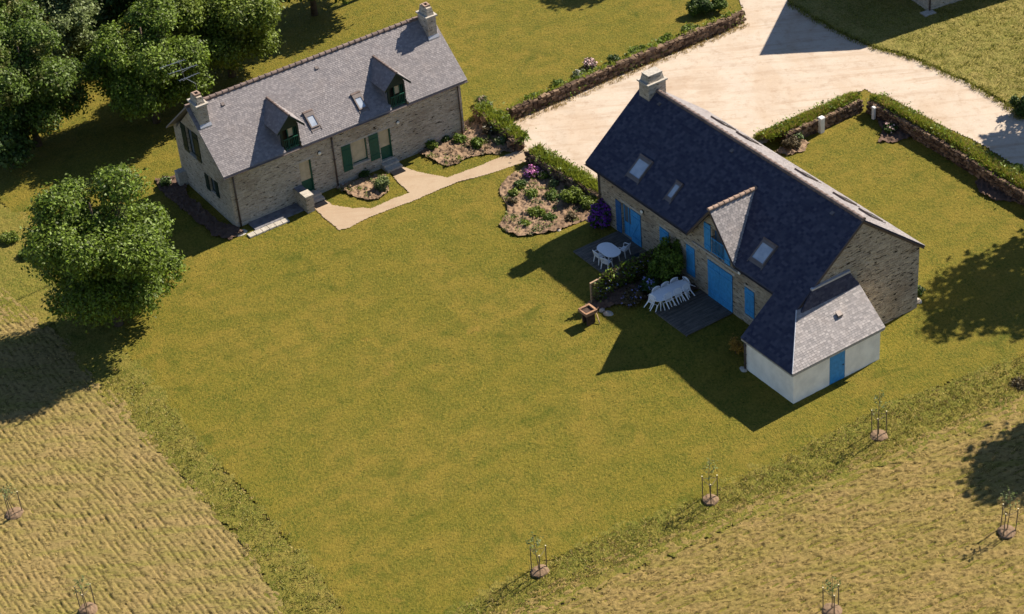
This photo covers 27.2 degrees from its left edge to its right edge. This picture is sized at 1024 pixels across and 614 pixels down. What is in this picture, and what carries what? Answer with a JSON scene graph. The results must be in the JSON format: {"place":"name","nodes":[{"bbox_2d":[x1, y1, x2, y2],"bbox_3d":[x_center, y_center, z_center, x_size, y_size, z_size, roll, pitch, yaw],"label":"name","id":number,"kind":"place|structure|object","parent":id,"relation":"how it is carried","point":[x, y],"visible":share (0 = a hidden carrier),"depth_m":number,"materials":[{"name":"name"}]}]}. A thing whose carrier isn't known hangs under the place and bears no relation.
{"place":"outdoors","nodes":[
{"label":"outdoors","id":0,"kind":"place"},
{"bbox_2d":[0,287,284,613],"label":"mown field","id":1,"kind":"structure","parent":0,"point":[159,483],"depth_m":107.80,"materials":[{"name":"beige plant"}]},
{"bbox_2d":[5,507,23,519],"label":"soil mound","id":2,"kind":"object","parent":1,"relation":"on","point":[17,513],"visible":1,"depth_m":108.17,"materials":[{"name":"brown soil"}]},
{"bbox_2d":[78,602,97,613],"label":"soil mound","id":3,"kind":"object","parent":1,"relation":"on","point":[91,608],"visible":0.98,"depth_m":101.99,"materials":[{"name":"brown soil"}]},
{"bbox_2d":[315,149,526,229],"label":"path","id":4,"kind":"structure","parent":0,"point":[416,184],"depth_m":130.56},
{"bbox_2d":[0,0,1023,613],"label":"lawn","id":5,"kind":"structure","parent":0,"point":[440,400],"depth_m":116.66,"materials":[{"name":"green plant"}]},
{"bbox_2d":[0,101,37,171],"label":"leafy tree","id":6,"kind":"object","parent":5,"relation":"on","point":[15,147],"visible":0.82,"depth_m":133.91,"materials":[{"name":"green plant"}]},
{"bbox_2d":[0,0,49,60],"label":"leafy tree","id":7,"kind":"object","parent":5,"relation":"on","point":[16,10],"visible":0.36,"depth_m":139.00,"materials":[{"name":"green plant"}]},
{"bbox_2d":[0,15,94,146],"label":"leafy tree","id":8,"kind":"object","parent":5,"relation":"on","point":[37,83],"visible":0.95,"depth_m":133.98,"materials":[{"name":"green plant"}]},
{"bbox_2d":[25,0,103,62],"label":"leafy tree","id":9,"kind":"object","parent":5,"relation":"on","point":[71,20],"visible":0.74,"depth_m":141.29,"materials":[{"name":"green plant"}]},
{"bbox_2d":[69,22,96,61],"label":"leafy tree","id":10,"kind":"object","parent":5,"relation":"on","point":[85,51],"visible":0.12,"depth_m":145.46,"materials":[{"name":"green plant"}]},
{"bbox_2d":[15,157,189,332],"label":"leafy tree","id":11,"kind":"object","parent":5,"relation":"on","point":[111,251],"visible":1,"depth_m":116.66,"materials":[{"name":"green plant"}]},
{"bbox_2d":[82,0,138,33],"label":"leafy tree","id":12,"kind":"object","parent":5,"relation":"on","point":[109,11],"visible":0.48,"depth_m":147.00,"materials":[{"name":"green plant"}]},
{"bbox_2d":[79,0,217,123],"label":"leafy tree","id":13,"kind":"object","parent":5,"relation":"on","point":[140,81],"visible":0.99,"depth_m":135.59,"materials":[{"name":"green plant"}]},
{"bbox_2d":[158,175,171,186],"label":"shrub","id":14,"kind":"object","parent":5,"relation":"on","point":[164,180],"visible":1,"depth_m":132.60,"materials":[{"name":"green plant"}]},
{"bbox_2d":[174,167,187,185],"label":"stone buttress","id":15,"kind":"structure","parent":5,"relation":"on","point":[181,177],"depth_m":132.45,"materials":[{"name":"stone"}]},
{"bbox_2d":[155,175,243,238],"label":"bare soil","id":16,"kind":"structure","parent":5,"relation":"on","point":[175,191],"depth_m":130.13,"materials":[{"name":"brown soil"}]},
{"bbox_2d":[165,0,285,77],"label":"leafy tree","id":17,"kind":"object","parent":5,"relation":"on","point":[234,31],"visible":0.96,"depth_m":139.32,"materials":[{"name":"green plant"}]},
{"bbox_2d":[247,218,289,237],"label":"stone edging","id":18,"kind":"object","parent":5,"relation":"on","point":[268,227],"visible":1,"depth_m":128.03,"materials":[{"name":"stone"}]},
{"bbox_2d":[248,203,303,229],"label":"paved terrace","id":19,"kind":"structure","parent":5,"relation":"on","point":[278,215],"depth_m":129.00,"materials":[{"name":"stone"}]},
{"bbox_2d":[294,185,314,213],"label":"wall","id":20,"kind":"structure","parent":5,"relation":"on","point":[304,198],"depth_m":129.06,"materials":[{"name":"stone"}]},
{"bbox_2d":[278,0,350,15],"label":"leafy tree","id":21,"kind":"object","parent":5,"relation":"on","point":[313,8],"visible":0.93,"depth_m":149.25,"materials":[{"name":"green plant"}]},
{"bbox_2d":[161,2,468,227],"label":"stone house","id":22,"kind":"structure","parent":5,"relation":"on","point":[335,117],"depth_m":129.84,"materials":[{"name":"grey stone"}]},
{"bbox_2d":[299,159,314,190],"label":"door","id":23,"kind":"structure","parent":22,"relation":"in","point":[305,168],"depth_m":129.76,"materials":[{"name":"green paint"}]},
{"bbox_2d":[302,109,322,132],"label":"roof window","id":24,"kind":"structure","parent":22,"relation":"in","point":[309,115],"depth_m":128.66,"materials":[{"name":"grey metal"}]},
{"bbox_2d":[351,138,367,163],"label":"window","id":25,"kind":"structure","parent":22,"relation":"in","point":[358,148],"depth_m":131.26,"materials":[{"name":"glass"}]},
{"bbox_2d":[350,90,369,113],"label":"roof window","id":26,"kind":"structure","parent":22,"relation":"in","point":[357,97],"depth_m":130.08,"materials":[{"name":"grey metal"}]},
{"bbox_2d":[378,128,392,159],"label":"door","id":27,"kind":"structure","parent":22,"relation":"in","point":[384,136],"depth_m":132.19,"materials":[{"name":"green paint"}]},
{"bbox_2d":[311,190,324,203],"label":"doorstep","id":28,"kind":"object","parent":5,"relation":"on","point":[318,196],"visible":0.64,"depth_m":130.19,"materials":[{"name":"stone"}]},
{"bbox_2d":[336,174,388,199],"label":"planting bed","id":29,"kind":"object","parent":5,"relation":"on","point":[370,189],"visible":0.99,"depth_m":130.82,"materials":[{"name":"brown soil"}]},
{"bbox_2d":[373,176,390,191],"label":"shrub","id":30,"kind":"object","parent":29,"relation":"on","point":[381,183],"visible":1,"depth_m":130.27,"materials":[{"name":"green plant"}]},
{"bbox_2d":[381,158,402,172],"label":"doorstep","id":31,"kind":"object","parent":5,"relation":"on","point":[389,166],"visible":1,"depth_m":132.46,"materials":[{"name":"stone"}]},
{"bbox_2d":[413,118,511,165],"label":"planting bed","id":32,"kind":"object","parent":5,"relation":"on","point":[465,152],"visible":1,"depth_m":133.62,"materials":[{"name":"brown soil"}]},
{"bbox_2d":[425,140,439,149],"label":"shrub","id":33,"kind":"object","parent":32,"relation":"on","point":[432,145],"visible":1,"depth_m":133.75,"materials":[{"name":"green plant"}]},
{"bbox_2d":[453,133,467,143],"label":"shrub","id":34,"kind":"object","parent":32,"relation":"on","point":[457,137],"visible":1,"depth_m":134.28,"materials":[{"name":"green plant"}]},
{"bbox_2d":[426,118,497,163],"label":"bedding plants","id":35,"kind":"object","parent":32,"relation":"on","point":[427,155],"visible":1,"depth_m":133.26,"materials":[{"name":"green plant"}]},
{"bbox_2d":[442,118,508,162],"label":"bedding plants","id":36,"kind":"object","parent":32,"relation":"on","point":[485,148],"visible":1,"depth_m":133.50,"materials":[{"name":"green plant"}]},
{"bbox_2d":[469,137,484,148],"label":"shrub","id":37,"kind":"object","parent":32,"relation":"on","point":[476,142],"visible":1,"depth_m":133.56,"materials":[{"name":"green plant"}]},
{"bbox_2d":[482,122,496,135],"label":"shrub","id":38,"kind":"object","parent":32,"relation":"on","point":[487,127],"visible":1,"depth_m":134.62,"materials":[{"name":"green plant"}]},
{"bbox_2d":[471,105,524,151],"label":"dry stone wall","id":39,"kind":"structure","parent":5,"relation":"on","point":[519,147],"depth_m":134.25,"materials":[{"name":"brown stone"}]},
{"bbox_2d":[499,165,589,235],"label":"planting bed","id":40,"kind":"object","parent":5,"relation":"on","point":[522,204],"visible":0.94,"depth_m":127.47,"materials":[{"name":"brown soil"}]},
{"bbox_2d":[523,164,539,177],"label":"azalea","id":41,"kind":"object","parent":40,"relation":"on","point":[531,171],"visible":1,"depth_m":130.28,"materials":[{"name":"pink plant"}]},
{"bbox_2d":[527,205,545,216],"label":"shrub","id":42,"kind":"object","parent":40,"relation":"on","point":[536,211],"visible":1,"depth_m":126.86,"materials":[{"name":"green plant"}]},
{"bbox_2d":[502,170,580,232],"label":"bedding plants","id":43,"kind":"object","parent":40,"relation":"on","point":[521,187],"visible":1,"depth_m":127.36,"materials":[{"name":"green plant"}]},
{"bbox_2d":[507,175,590,235],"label":"bedding plants","id":44,"kind":"object","parent":40,"relation":"on","point":[534,230],"visible":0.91,"depth_m":127.17,"materials":[{"name":"green plant"}]},
{"bbox_2d":[544,188,559,200],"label":"shrub","id":45,"kind":"object","parent":40,"relation":"on","point":[549,197],"visible":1,"depth_m":128.20,"materials":[{"name":"green plant"}]},
{"bbox_2d":[564,211,576,222],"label":"shrub","id":46,"kind":"object","parent":40,"relation":"on","point":[571,216],"visible":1,"depth_m":125.97,"materials":[{"name":"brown plant"}]},
{"bbox_2d":[560,185,584,203],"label":"shrub","id":47,"kind":"object","parent":40,"relation":"on","point":[573,194],"visible":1,"depth_m":127.42,"materials":[{"name":"green plant"}]},
{"bbox_2d":[578,194,598,209],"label":"shrub","id":48,"kind":"object","parent":40,"relation":"on","point":[586,202],"visible":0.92,"depth_m":126.92,"materials":[{"name":"green plant"}]},
{"bbox_2d":[524,150,598,202],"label":"dry stone wall","id":49,"kind":"structure","parent":5,"relation":"on","point":[568,182],"depth_m":129.51,"materials":[{"name":"stone"}]},
{"bbox_2d":[578,303,597,325],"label":"barbecue","id":50,"kind":"object","parent":5,"relation":"on","point":[588,311],"visible":1,"depth_m":117.54,"materials":[{"name":"brick"}]},
{"bbox_2d":[583,57,597,68],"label":"shrub","id":51,"kind":"object","parent":5,"relation":"on","point":[588,62],"visible":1,"depth_m":140.67,"materials":[{"name":"pink plant"}]},
{"bbox_2d":[586,198,611,229],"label":"rhododendron","id":52,"kind":"object","parent":5,"relation":"on","point":[600,214],"visible":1,"depth_m":124.27,"materials":[{"name":"purple plant"}]},
{"bbox_2d":[573,231,646,275],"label":"wooden deck","id":53,"kind":"structure","parent":5,"relation":"on","point":[616,239],"depth_m":122.71,"materials":[{"name":"grey wood"}]},
{"bbox_2d":[597,242,620,260],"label":"oval table","id":54,"kind":"object","parent":53,"relation":"on","point":[608,249],"visible":0.98,"depth_m":121.51,"materials":[{"name":"white plastic"}]},
{"bbox_2d":[506,9,746,119],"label":"dry stone wall","id":55,"kind":"structure","parent":5,"relation":"on","point":[640,58],"depth_m":139.84,"materials":[{"name":"stone"}]},
{"bbox_2d":[585,272,698,308],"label":"planting bed","id":56,"kind":"object","parent":5,"relation":"on","point":[614,297],"visible":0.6,"depth_m":119.07,"materials":[{"name":"soil"}]},
{"bbox_2d":[589,246,655,302],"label":"trellis","id":57,"kind":"object","parent":56,"relation":"on","point":[630,271],"visible":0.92,"depth_m":119.16,"materials":[{"name":"green plant"}]},
{"bbox_2d":[621,287,645,308],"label":"bush","id":58,"kind":"object","parent":56,"relation":"on","point":[631,296],"visible":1,"depth_m":118.13,"materials":[{"name":"green plant"}]},
{"bbox_2d":[636,275,660,293],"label":"bush","id":59,"kind":"object","parent":56,"relation":"on","point":[647,285],"visible":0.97,"depth_m":118.63,"materials":[{"name":"green plant"}]},
{"bbox_2d":[647,236,684,281],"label":"bush","id":60,"kind":"object","parent":56,"relation":"on","point":[666,263],"visible":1,"depth_m":118.92,"materials":[{"name":"green plant"}]},
{"bbox_2d":[685,1,700,16],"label":"shrub","id":61,"kind":"object","parent":5,"relation":"on","point":[692,10],"visible":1,"depth_m":145.23,"materials":[{"name":"green plant"}]},
{"bbox_2d":[655,290,732,336],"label":"wooden deck","id":62,"kind":"structure","parent":5,"relation":"on","point":[700,309],"depth_m":117.22,"materials":[{"name":"grey wood"}]},
{"bbox_2d":[651,280,689,310],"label":"oval table","id":63,"kind":"object","parent":62,"relation":"on","point":[658,294],"visible":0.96,"depth_m":117.88,"materials":[{"name":"white plastic"}]},
{"bbox_2d":[688,0,714,14],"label":"shrub","id":64,"kind":"object","parent":5,"relation":"on","point":[706,6],"visible":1,"depth_m":145.22,"materials":[{"name":"green plant"}]},
{"bbox_2d":[711,0,727,12],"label":"shrub","id":65,"kind":"object","parent":5,"relation":"on","point":[720,5],"visible":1,"depth_m":145.36,"materials":[{"name":"green plant"}]},
{"bbox_2d":[728,333,743,353],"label":"shrub","id":66,"kind":"object","parent":5,"relation":"on","point":[737,346],"visible":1,"depth_m":113.93,"materials":[{"name":"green plant"}]},
{"bbox_2d":[470,7,1022,200],"bbox_3d":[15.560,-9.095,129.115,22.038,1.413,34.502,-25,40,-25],"label":"wall foliage","id":67,"kind":"object","parent":5,"relation":"on","point":[763,130],"visible":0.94,"depth_m":132.72,"materials":[{"name":"green plant"}]},
{"bbox_2d":[584,67,924,403],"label":"stone house","id":68,"kind":"structure","parent":5,"relation":"on","point":[810,280],"depth_m":114.61,"materials":[{"name":"grey stone"}]},
{"bbox_2d":[623,204,631,237],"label":"door","id":69,"kind":"structure","parent":68,"relation":"in","point":[627,218],"depth_m":123.33,"materials":[{"name":"blue paint"}]},
{"bbox_2d":[625,153,653,184],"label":"roof window","id":70,"kind":"structure","parent":68,"relation":"in","point":[640,167],"depth_m":121.07,"materials":[{"name":"blue glass"}]},
{"bbox_2d":[662,179,683,203],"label":"roof window","id":71,"kind":"structure","parent":68,"relation":"in","point":[677,186],"depth_m":118.87,"materials":[{"name":"glass"}]},
{"bbox_2d":[707,259,719,302],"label":"door","id":72,"kind":"structure","parent":68,"relation":"in","point":[713,269],"depth_m":117.31,"materials":[{"name":"blue paint"}]},
{"bbox_2d":[720,268,732,312],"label":"door","id":73,"kind":"structure","parent":68,"relation":"in","point":[726,286],"depth_m":116.60,"materials":[{"name":"blue paint"}]},
{"bbox_2d":[747,237,778,269],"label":"roof window","id":74,"kind":"structure","parent":68,"relation":"in","point":[761,255],"depth_m":113.43,"materials":[{"name":"glass"}]},
{"bbox_2d":[829,351,844,384],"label":"door","id":75,"kind":"structure","parent":68,"relation":"in","point":[837,362],"depth_m":111.59,"materials":[{"name":"blue paint"}]},
{"bbox_2d":[776,139,809,154],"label":"planting bed","id":76,"kind":"object","parent":5,"relation":"on","point":[803,146],"visible":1,"depth_m":130.69,"materials":[{"name":"brown soil"}]},
{"bbox_2d":[780,133,801,149],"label":"shrub","id":77,"kind":"object","parent":76,"relation":"on","point":[791,142],"visible":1,"depth_m":130.66,"materials":[{"name":"brown plant"}]},
{"bbox_2d":[818,115,824,133],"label":"white post","id":78,"kind":"object","parent":5,"relation":"on","point":[821,123],"visible":1,"depth_m":131.89,"materials":[{"name":"paint"}]},
{"bbox_2d":[781,98,863,139],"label":"dry stone wall","id":79,"kind":"structure","parent":5,"relation":"on","point":[837,116],"depth_m":132.56,"materials":[{"name":"stone"}]},
{"bbox_2d":[752,90,1023,188],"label":"bank grass","id":80,"kind":"structure","parent":5,"relation":"on","point":[935,133],"depth_m":130.85,"materials":[{"name":"green plant"}]},
{"bbox_2d":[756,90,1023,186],"bbox_3d":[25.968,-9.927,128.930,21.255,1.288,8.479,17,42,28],"label":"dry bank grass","id":81,"kind":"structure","parent":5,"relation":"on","point":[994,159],"depth_m":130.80,"materials":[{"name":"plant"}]},
{"bbox_2d":[876,116,911,142],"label":"planting bed","id":82,"kind":"object","parent":5,"relation":"on","point":[897,135],"visible":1,"depth_m":131.18,"materials":[{"name":"soil"}]},
{"bbox_2d":[883,122,898,133],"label":"shrub","id":83,"kind":"object","parent":82,"relation":"on","point":[889,128],"visible":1,"depth_m":131.37,"materials":[{"name":"green plant"}]},
{"bbox_2d":[912,0,961,10],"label":"stone house","id":84,"kind":"structure","parent":5,"relation":"on","point":[929,5],"depth_m":143.71,"materials":[{"name":"grey stone"}]},
{"bbox_2d":[866,99,1023,205],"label":"dry stone wall","id":85,"kind":"structure","parent":5,"relation":"on","point":[957,157],"depth_m":128.48,"materials":[{"name":"stone"}]},
{"bbox_2d":[975,178,1018,201],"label":"planting bed","id":86,"kind":"object","parent":5,"relation":"on","point":[986,188],"visible":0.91,"depth_m":125.24,"materials":[{"name":"soil"}]},
{"bbox_2d":[1008,94,1023,116],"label":"shrub","id":87,"kind":"object","parent":5,"relation":"on","point":[1016,103],"visible":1,"depth_m":131.68,"materials":[{"name":"green plant"}]},
{"bbox_2d":[0,206,1023,613],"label":"rough verge","id":88,"kind":"structure","parent":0,"point":[96,348],"depth_m":108.03,"materials":[{"name":"green plant"}]},
{"bbox_2d":[0,230,20,244],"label":"shrub","id":89,"kind":"object","parent":88,"relation":"on","point":[8,237],"visible":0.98,"depth_m":128.77,"materials":[{"name":"green plant"}]},
{"bbox_2d":[0,291,1023,613],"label":"rough straw","id":90,"kind":"object","parent":88,"relation":"on","point":[624,551],"visible":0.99,"depth_m":104.48,"materials":[{"name":"beige plant"}]},
{"bbox_2d":[530,564,549,578],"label":"soil mound","id":91,"kind":"object","parent":88,"relation":"on","point":[544,570],"visible":0.99,"depth_m":101.78,"materials":[{"name":"brown soil"}]},
{"bbox_2d":[525,532,543,568],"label":"sapling","id":92,"kind":"object","parent":91,"relation":"on","point":[527,543],"visible":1,"depth_m":100.62,"materials":[{"name":"green plant"}]},
{"bbox_2d":[703,494,718,505],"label":"soil mound","id":93,"kind":"object","parent":88,"relation":"on","point":[714,499],"visible":0.98,"depth_m":105.05,"materials":[{"name":"brown soil"}]},
{"bbox_2d":[870,429,887,440],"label":"soil mound","id":94,"kind":"object","parent":88,"relation":"on","point":[882,435],"visible":0.99,"depth_m":108.11,"materials":[{"name":"brown soil"}]},
{"bbox_2d":[870,390,889,433],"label":"sapling","id":95,"kind":"object","parent":94,"relation":"on","point":[879,405],"visible":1,"depth_m":107.14,"materials":[{"name":"green plant"}]},
{"bbox_2d":[1009,375,1023,390],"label":"shrub","id":96,"kind":"object","parent":88,"relation":"on","point":[1016,382],"visible":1,"depth_m":110.69,"materials":[{"name":"brown plant"}]},
{"bbox_2d":[0,198,1023,613],"bbox_3d":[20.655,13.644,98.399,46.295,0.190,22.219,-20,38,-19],"label":"mown field","id":97,"kind":"structure","parent":0,"point":[1006,583],"depth_m":101.65,"materials":[{"name":"yellow plant"}]},
{"bbox_2d":[506,137,526,151],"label":"stone pier","id":98,"kind":"structure","parent":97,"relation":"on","point":[510,142],"depth_m":132.97,"materials":[{"name":"stone"}]},
{"bbox_2d":[822,603,841,613],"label":"soil mound","id":99,"kind":"object","parent":97,"relation":"on","point":[827,608],"visible":0.98,"depth_m":98.28,"materials":[{"name":"brown soil"}]},
{"bbox_2d":[822,576,840,607],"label":"sapling","id":100,"kind":"object","parent":99,"relation":"on","point":[831,589],"visible":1,"depth_m":97.19,"materials":[{"name":"green plant"}]},
{"bbox_2d":[997,524,1015,538],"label":"soil mound","id":101,"kind":"object","parent":97,"relation":"on","point":[1010,532],"visible":0.99,"depth_m":101.61,"materials":[{"name":"brown soil"}]},
{"bbox_2d":[999,485,1019,528],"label":"sapling","id":102,"kind":"object","parent":101,"relation":"on","point":[1009,494],"visible":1,"depth_m":100.85,"materials":[{"name":"green plant"}]},
{"bbox_2d":[513,0,1023,180],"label":"drive","id":103,"kind":"structure","parent":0,"point":[775,60],"depth_m":137.04,"materials":[{"name":"beige gravel"}]},
{"bbox_2d":[515,22,749,123],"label":"wall foot grass","id":104,"kind":"structure","parent":103,"relation":"on","point":[657,60],"depth_m":140.23,"materials":[{"name":"plant"}]},
{"bbox_2d":[549,0,1023,178],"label":"edge grass","id":105,"kind":"structure","parent":0,"point":[936,67],"depth_m":138.59,"materials":[{"name":"green plant"}]},
{"bbox_2d":[789,0,1023,118],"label":"meadow","id":106,"kind":"structure","parent":0,"point":[869,34],"depth_m":141.19,"materials":[{"name":"green plant"}]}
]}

